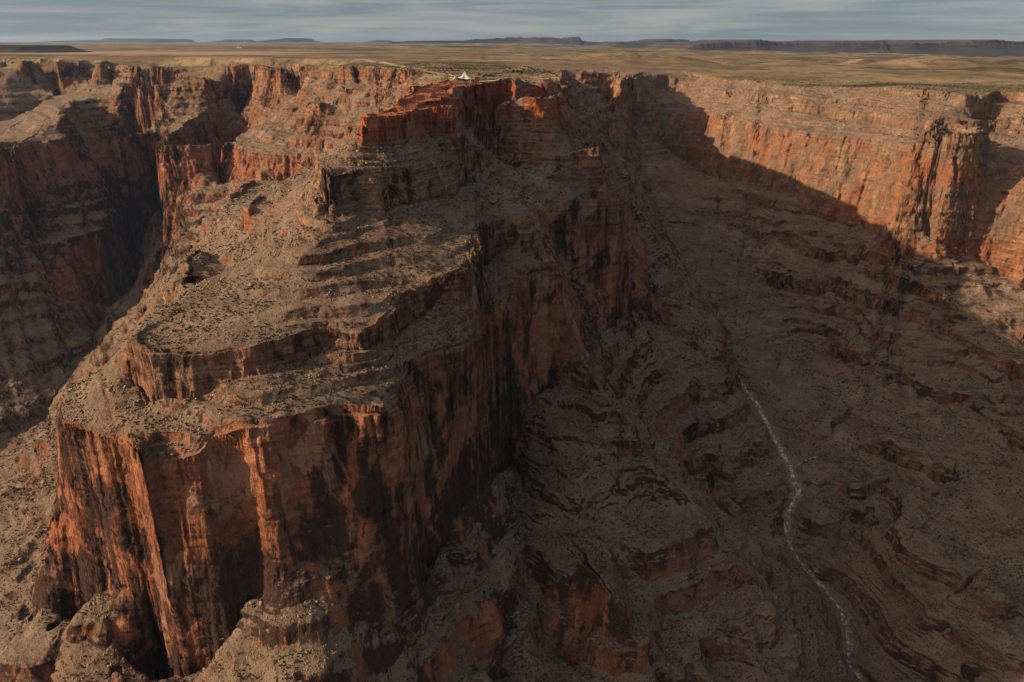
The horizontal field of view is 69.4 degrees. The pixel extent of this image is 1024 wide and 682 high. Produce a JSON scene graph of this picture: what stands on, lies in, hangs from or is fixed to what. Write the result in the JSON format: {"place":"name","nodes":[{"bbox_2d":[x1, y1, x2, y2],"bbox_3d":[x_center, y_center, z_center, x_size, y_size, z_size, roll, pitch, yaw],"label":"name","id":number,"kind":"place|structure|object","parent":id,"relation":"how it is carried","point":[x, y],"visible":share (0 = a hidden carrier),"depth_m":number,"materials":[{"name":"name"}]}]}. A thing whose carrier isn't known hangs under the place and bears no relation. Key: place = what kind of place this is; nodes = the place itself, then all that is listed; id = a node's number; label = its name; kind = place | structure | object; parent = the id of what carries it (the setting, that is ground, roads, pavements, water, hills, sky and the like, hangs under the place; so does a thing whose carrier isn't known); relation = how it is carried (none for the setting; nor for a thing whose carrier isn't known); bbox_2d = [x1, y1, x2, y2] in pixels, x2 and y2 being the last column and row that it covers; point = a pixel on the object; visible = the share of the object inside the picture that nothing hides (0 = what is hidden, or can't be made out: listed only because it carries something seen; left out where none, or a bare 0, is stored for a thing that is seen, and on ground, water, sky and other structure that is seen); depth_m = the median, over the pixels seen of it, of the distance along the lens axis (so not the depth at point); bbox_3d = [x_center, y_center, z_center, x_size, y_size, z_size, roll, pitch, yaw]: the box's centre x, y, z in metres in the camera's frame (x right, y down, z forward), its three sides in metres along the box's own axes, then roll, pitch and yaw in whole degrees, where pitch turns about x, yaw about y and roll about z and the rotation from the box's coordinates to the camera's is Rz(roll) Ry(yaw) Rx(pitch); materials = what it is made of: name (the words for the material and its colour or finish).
{"place":"outdoors","nodes":[
{"label":"outdoors","id":0,"kind":"place"},
{"bbox_2d":[0,45,91,52],"bbox_3d":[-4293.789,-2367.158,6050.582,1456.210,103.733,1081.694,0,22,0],"label":"mesa","id":1,"kind":"structure","parent":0,"point":[33,48],"depth_m":5838.20,"materials":[{"name":"stone"}]},
{"bbox_2d":[44,38,193,41],"bbox_3d":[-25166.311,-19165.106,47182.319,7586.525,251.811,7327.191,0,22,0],"label":"mesa","id":2,"kind":"structure","parent":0,"point":[140,40],"depth_m":44802.21,"materials":[{"name":"grey stone"}]},
{"bbox_2d":[213,39,254,41],"bbox_3d":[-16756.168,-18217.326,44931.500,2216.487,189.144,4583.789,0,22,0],"label":"mesa","id":3,"kind":"structure","parent":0,"point":[233,40],"depth_m":43626.63,"materials":[{"name":"grey stone"}]},
{"bbox_2d":[254,38,318,41],"bbox_3d":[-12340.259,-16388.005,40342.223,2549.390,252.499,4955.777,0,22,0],"label":"mesa","id":4,"kind":"structure","parent":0,"point":[294,40],"depth_m":38648.51,"materials":[{"name":"grey stone"}]},
{"bbox_2d":[359,40,393,42],"bbox_3d":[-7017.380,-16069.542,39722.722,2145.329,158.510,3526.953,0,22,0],"label":"mesa","id":5,"kind":"structure","parent":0,"point":[386,41],"depth_m":38419.21,"materials":[{"name":"grey stone"}]},
{"bbox_2d":[354,59,464,80],"bbox_3d":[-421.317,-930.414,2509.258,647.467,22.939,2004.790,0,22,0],"label":"road","id":6,"kind":"structure","parent":0,"point":[383,62],"depth_m":2745.88,"materials":[{"name":"beige soil"}]},
{"bbox_2d":[391,37,601,45],"bbox_3d":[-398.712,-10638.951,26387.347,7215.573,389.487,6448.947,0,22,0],"label":"mesa","id":7,"kind":"structure","parent":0,"point":[562,41],"depth_m":24196.98,"materials":[{"name":"grey stone"}]},
{"bbox_2d":[0,42,1023,681],"bbox_3d":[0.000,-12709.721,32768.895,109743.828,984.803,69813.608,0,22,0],"label":"canyon ground","id":8,"kind":"structure","parent":0,"point":[180,558],"depth_m":1230.24,"materials":[{"name":"brown stone"}]},
{"bbox_2d":[2,163,140,450],"bbox_3d":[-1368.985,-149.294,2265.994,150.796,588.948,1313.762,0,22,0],"label":"dry wash","id":9,"kind":"object","parent":8,"relation":"on","point":[114,279],"visible":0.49,"depth_m":2596.08},
{"bbox_2d":[459,71,473,78],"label":"tent pavilion","id":10,"kind":"structure","parent":8,"relation":"on","point":[465,75],"depth_m":1583.61,"materials":[{"name":"white fabric"}]},
{"bbox_2d":[470,76,479,81],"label":"visitor building","id":11,"kind":"structure","parent":8,"relation":"on","point":[476,78],"depth_m":1509.14,"materials":[{"name":"red paint"}]},
{"bbox_2d":[0,62,1023,681],"bbox_3d":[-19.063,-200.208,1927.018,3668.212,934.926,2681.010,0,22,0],"label":"scrub","id":12,"kind":"object","parent":8,"relation":"on","point":[454,70],"visible":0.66,"depth_m":1155.07,"materials":[{"name":"green plant"}]},
{"bbox_2d":[0,104,1023,681],"bbox_3d":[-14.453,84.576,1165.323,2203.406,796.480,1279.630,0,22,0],"label":"rubble","id":13,"kind":"object","parent":8,"relation":"on","point":[512,472],"visible":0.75,"depth_m":1013.64,"materials":[{"name":"brown stone"}]},
{"bbox_2d":[740,380,863,681],"bbox_3d":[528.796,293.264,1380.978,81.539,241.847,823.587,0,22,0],"label":"creek","id":14,"kind":"structure","parent":8,"relation":"in","point":[849,645],"depth_m":1353.64,"materials":[{"name":"white liquid"}]},
{"bbox_2d":[0,0,1023,41],"label":"sky","id":15,"kind":"structure","parent":0,"point":[20,20],"materials":[{"name":"grey"}]},
{"bbox_2d":[597,39,688,47],"bbox_3d":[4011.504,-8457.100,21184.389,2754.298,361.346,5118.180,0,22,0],"label":"mesa","id":16,"kind":"structure","parent":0,"point":[643,43],"depth_m":19531.84,"materials":[{"name":"grey stone"}]},
{"bbox_2d":[794,456,817,467],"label":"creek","id":17,"kind":"structure","parent":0,"point":[804,461],"depth_m":1426.04,"materials":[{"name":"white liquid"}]},
{"bbox_2d":[645,40,1023,57],"bbox_3d":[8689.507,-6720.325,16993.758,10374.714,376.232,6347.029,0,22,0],"label":"mesa","id":18,"kind":"structure","parent":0,"point":[985,48],"depth_m":14796.36,"materials":[{"name":"stone"}]}
]}

